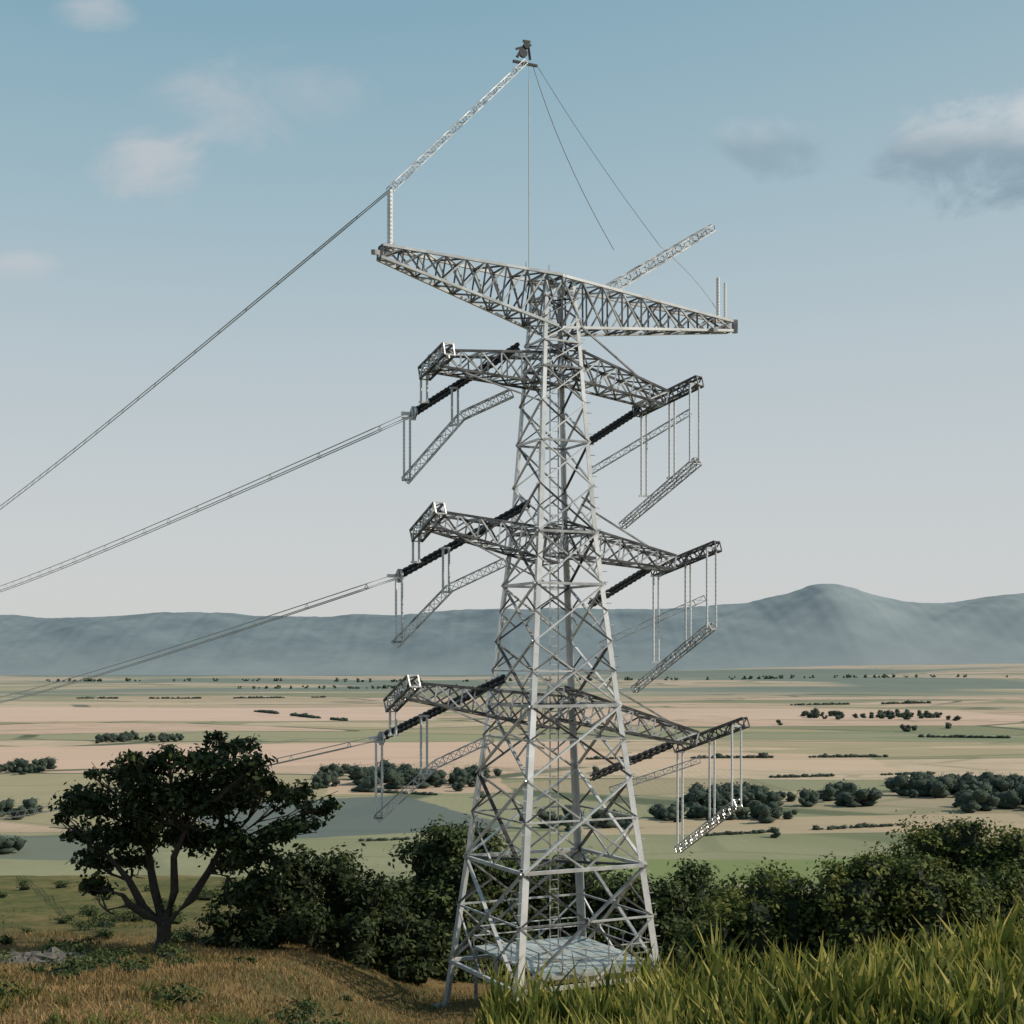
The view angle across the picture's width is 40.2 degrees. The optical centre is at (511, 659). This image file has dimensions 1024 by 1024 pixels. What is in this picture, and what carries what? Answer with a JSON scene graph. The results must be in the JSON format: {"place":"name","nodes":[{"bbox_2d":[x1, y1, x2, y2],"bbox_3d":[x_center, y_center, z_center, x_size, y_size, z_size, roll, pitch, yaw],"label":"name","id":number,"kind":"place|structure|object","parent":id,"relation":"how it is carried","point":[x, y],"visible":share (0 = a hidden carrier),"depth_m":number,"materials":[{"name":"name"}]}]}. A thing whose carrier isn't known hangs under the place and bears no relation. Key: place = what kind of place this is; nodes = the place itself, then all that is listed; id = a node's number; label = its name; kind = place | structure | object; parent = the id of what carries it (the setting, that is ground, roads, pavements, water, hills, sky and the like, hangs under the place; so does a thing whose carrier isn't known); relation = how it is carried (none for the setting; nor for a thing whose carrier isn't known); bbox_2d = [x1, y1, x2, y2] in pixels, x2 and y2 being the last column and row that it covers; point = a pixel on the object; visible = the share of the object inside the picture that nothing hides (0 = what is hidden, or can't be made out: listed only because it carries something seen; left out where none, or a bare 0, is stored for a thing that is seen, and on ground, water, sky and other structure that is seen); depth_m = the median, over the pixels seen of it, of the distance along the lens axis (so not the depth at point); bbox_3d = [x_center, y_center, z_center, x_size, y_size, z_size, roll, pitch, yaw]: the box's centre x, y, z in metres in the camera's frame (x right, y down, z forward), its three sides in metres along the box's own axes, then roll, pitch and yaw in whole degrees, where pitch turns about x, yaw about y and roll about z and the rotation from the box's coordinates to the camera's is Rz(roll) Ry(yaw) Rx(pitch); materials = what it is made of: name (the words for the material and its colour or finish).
{"place":"outdoors","nodes":[
{"label":"outdoors","id":0,"kind":"place"},
{"bbox_2d":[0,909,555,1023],"bbox_3d":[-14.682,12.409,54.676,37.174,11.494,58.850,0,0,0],"label":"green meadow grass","id":1,"kind":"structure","parent":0,"point":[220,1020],"depth_m":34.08,"materials":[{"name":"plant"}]},
{"bbox_2d":[0,664,1023,1023],"bbox_3d":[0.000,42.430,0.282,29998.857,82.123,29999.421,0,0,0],"label":"ground","id":2,"kind":"structure","parent":0,"point":[64,724],"depth_m":1150.70,"materials":[{"name":"soil"}]},
{"bbox_2d":[0,947,88,966],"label":"rock outcrop","id":3,"kind":"object","parent":2,"relation":"on","point":[39,956],"visible":0.41,"depth_m":56.37,"materials":[{"name":"grey stone"}]},
{"bbox_2d":[0,879,389,1023],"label":"meadow scrub","id":4,"kind":"object","parent":2,"relation":"on","point":[69,966],"visible":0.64,"depth_m":52.75,"materials":[{"name":"green plant"}]},
{"bbox_2d":[48,730,344,952],"bbox_3d":[-14.064,8.119,62.046,13.585,10.003,6.904,0,0,0],"label":"oak tree","id":5,"kind":"object","parent":2,"relation":"on","point":[244,785],"visible":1,"depth_m":61.15,"materials":[{"name":"green plant"}]},
{"bbox_2d":[0,929,554,1023],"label":"dry meadow grass","id":6,"kind":"structure","parent":2,"relation":"on","point":[120,990],"depth_m":46.62,"materials":[{"name":"brown plant"}]},
{"bbox_2d":[193,842,444,984],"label":"hawthorn thicket","id":7,"kind":"object","parent":2,"relation":"on","point":[354,919],"visible":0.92,"depth_m":67.15,"materials":[{"name":"green plant"}]},
{"bbox_2d":[383,812,551,983],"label":"hawthorn tree","id":8,"kind":"object","parent":2,"relation":"on","point":[437,863],"visible":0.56,"depth_m":74.80,"materials":[{"name":"green plant"}]},
{"bbox_2d":[0,674,1023,853],"bbox_3d":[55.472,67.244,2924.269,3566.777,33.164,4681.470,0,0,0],"label":"distant trees","id":9,"kind":"object","parent":2,"relation":"on","point":[987,791],"visible":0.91,"depth_m":822.10,"materials":[{"name":"green plant"}]},
{"bbox_2d":[369,40,749,1007],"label":"transmission tower","id":10,"kind":"structure","parent":2,"relation":"on","point":[387,250],"depth_m":59.97,"materials":[{"name":"metal"}]},
{"bbox_2d":[0,735,377,819],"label":"overhead power line","id":11,"kind":"object","parent":10,"relation":"attached to","point":[292,759],"visible":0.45,"depth_m":71.38,"materials":[{"name":"metal"}]},
{"bbox_2d":[0,187,391,509],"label":"overhead power line","id":12,"kind":"object","parent":10,"relation":"attached to","point":[279,282],"visible":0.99,"depth_m":83.03,"materials":[{"name":"metal"}]},
{"bbox_2d":[0,577,394,702],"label":"overhead power line","id":13,"kind":"object","parent":10,"relation":"attached to","point":[185,647],"visible":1,"depth_m":90.71,"materials":[{"name":"metal"}]},
{"bbox_2d":[0,415,409,591],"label":"overhead power line","id":14,"kind":"object","parent":10,"relation":"attached to","point":[145,533],"visible":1,"depth_m":91.09,"materials":[{"name":"metal"}]},
{"bbox_2d":[473,917,653,1001],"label":"service platform","id":15,"kind":"structure","parent":2,"relation":"on","point":[595,953],"depth_m":59.90,"materials":[{"name":"metal"}]},
{"bbox_2d":[527,846,741,968],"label":"bush","id":16,"kind":"object","parent":2,"relation":"on","point":[669,900],"visible":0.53,"depth_m":79.52,"materials":[{"name":"green plant"}]},
{"bbox_2d":[444,891,1023,1023],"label":"tall green grass","id":17,"kind":"structure","parent":2,"relation":"on","point":[973,979],"depth_m":18.83,"materials":[{"name":"green plant"}]},
{"bbox_2d":[662,857,837,985],"bbox_3d":[6.575,8.542,38.478,5.797,6.136,4.841,0,0,0],"label":"bush","id":18,"kind":"object","parent":2,"relation":"on","point":[765,897],"visible":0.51,"depth_m":37.28,"materials":[{"name":"green plant"}]},
{"bbox_2d":[775,845,1001,964],"bbox_3d":[10.201,8.141,37.343,6.886,6.356,4.926,0,0,0],"label":"bush","id":19,"kind":"object","parent":2,"relation":"on","point":[865,895],"visible":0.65,"depth_m":36.66,"materials":[{"name":"green plant"}]},
{"bbox_2d":[864,807,1023,936],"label":"bush","id":20,"kind":"object","parent":2,"relation":"on","point":[995,866],"visible":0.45,"depth_m":40.62,"materials":[{"name":"green plant"}]},
{"bbox_2d":[0,584,1023,674],"bbox_3d":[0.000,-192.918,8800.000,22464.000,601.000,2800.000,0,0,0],"label":"mountain range","id":21,"kind":"structure","parent":0,"point":[826,625],"depth_m":7972.16,"materials":[{"name":"grey stone"}]},
{"bbox_2d":[0,0,1023,617],"label":"sky","id":22,"kind":"structure","parent":0,"point":[856,167],"materials":[{"name":"blue"}]}
]}

